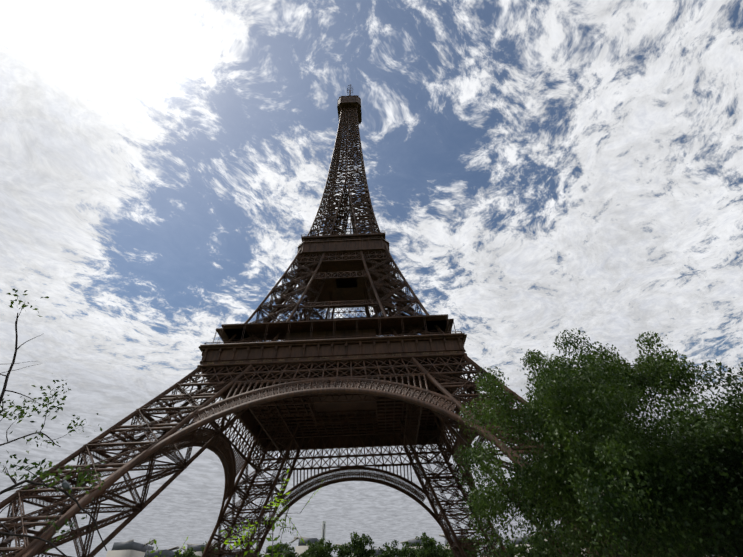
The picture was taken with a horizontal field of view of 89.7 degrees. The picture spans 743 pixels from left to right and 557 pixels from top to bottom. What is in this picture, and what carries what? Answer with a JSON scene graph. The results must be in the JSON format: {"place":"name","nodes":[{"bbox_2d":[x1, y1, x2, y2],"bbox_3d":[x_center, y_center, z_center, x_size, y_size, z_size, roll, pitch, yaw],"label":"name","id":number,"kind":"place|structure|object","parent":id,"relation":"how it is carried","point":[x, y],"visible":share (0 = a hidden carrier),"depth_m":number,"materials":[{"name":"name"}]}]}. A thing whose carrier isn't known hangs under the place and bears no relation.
{"place":"outdoors","nodes":[
{"label":"outdoors","id":0,"kind":"place"},
{"bbox_2d":[0,0,742,556],"label":"sky","id":1,"kind":"structure","parent":0,"point":[536,171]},
{"bbox_2d":[106,526,714,556],"bbox_3d":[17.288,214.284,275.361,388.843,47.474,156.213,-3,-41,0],"label":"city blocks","id":2,"kind":"structure","parent":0,"point":[130,548],"depth_m":258.85,"materials":[{"name":"grey stone"}]},
{"label":"ground","id":3,"kind":"structure","parent":0,"visible":0},
{"bbox_2d":[0,288,117,556],"bbox_3d":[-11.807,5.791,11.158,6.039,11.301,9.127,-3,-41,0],"label":"tree limbs","id":4,"kind":"object","parent":3,"relation":"on","point":[40,471],"visible":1,"depth_m":12.85,"materials":[{"name":"green plant"}]},
{"bbox_2d":[3,469,322,556],"bbox_3d":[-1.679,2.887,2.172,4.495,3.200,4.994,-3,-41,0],"label":"shrub","id":5,"kind":"object","parent":3,"relation":"on","point":[255,530],"visible":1,"depth_m":3.07,"materials":[{"name":"green plant"}]},
{"bbox_2d":[321,521,325,545],"bbox_3d":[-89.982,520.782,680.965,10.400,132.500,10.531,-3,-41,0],"label":"chimney","id":6,"kind":"object","parent":3,"relation":"on","point":[323,534],"visible":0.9,"depth_m":712.52,"materials":[{"name":"white"}]},
{"bbox_2d":[632,360,742,556],"bbox_3d":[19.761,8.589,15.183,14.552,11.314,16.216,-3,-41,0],"label":"tree","id":7,"kind":"object","parent":3,"relation":"on","point":[709,437],"visible":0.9,"depth_m":17.25,"materials":[{"name":"green plant"}]},
{"label":"plaza ground","id":8,"kind":"structure","parent":0,"visible":0},
{"bbox_2d":[0,84,721,556],"bbox_3d":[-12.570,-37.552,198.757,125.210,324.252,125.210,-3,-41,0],"label":"tower","id":9,"kind":"structure","parent":8,"relation":"on","point":[326,384],"depth_m":113.30,"materials":[{"name":"metal"}]},
{"bbox_2d":[173,524,725,556],"bbox_3d":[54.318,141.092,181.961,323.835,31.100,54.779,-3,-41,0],"label":"trees","id":10,"kind":"object","parent":8,"relation":"on","point":[429,548],"visible":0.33,"depth_m":182.15,"materials":[{"name":"green plant"}]},
{"bbox_2d":[453,328,742,556],"bbox_3d":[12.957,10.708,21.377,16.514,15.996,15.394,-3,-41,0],"label":"tree","id":11,"kind":"object","parent":8,"relation":"on","point":[602,484],"visible":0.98,"depth_m":19.13,"materials":[{"name":"green plant"}]},
{"bbox_2d":[631,401,742,556],"bbox_3d":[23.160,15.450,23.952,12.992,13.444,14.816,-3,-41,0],"label":"tree","id":12,"kind":"object","parent":8,"relation":"on","point":[733,544],"visible":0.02,"depth_m":22.55,"materials":[{"name":"plant"}]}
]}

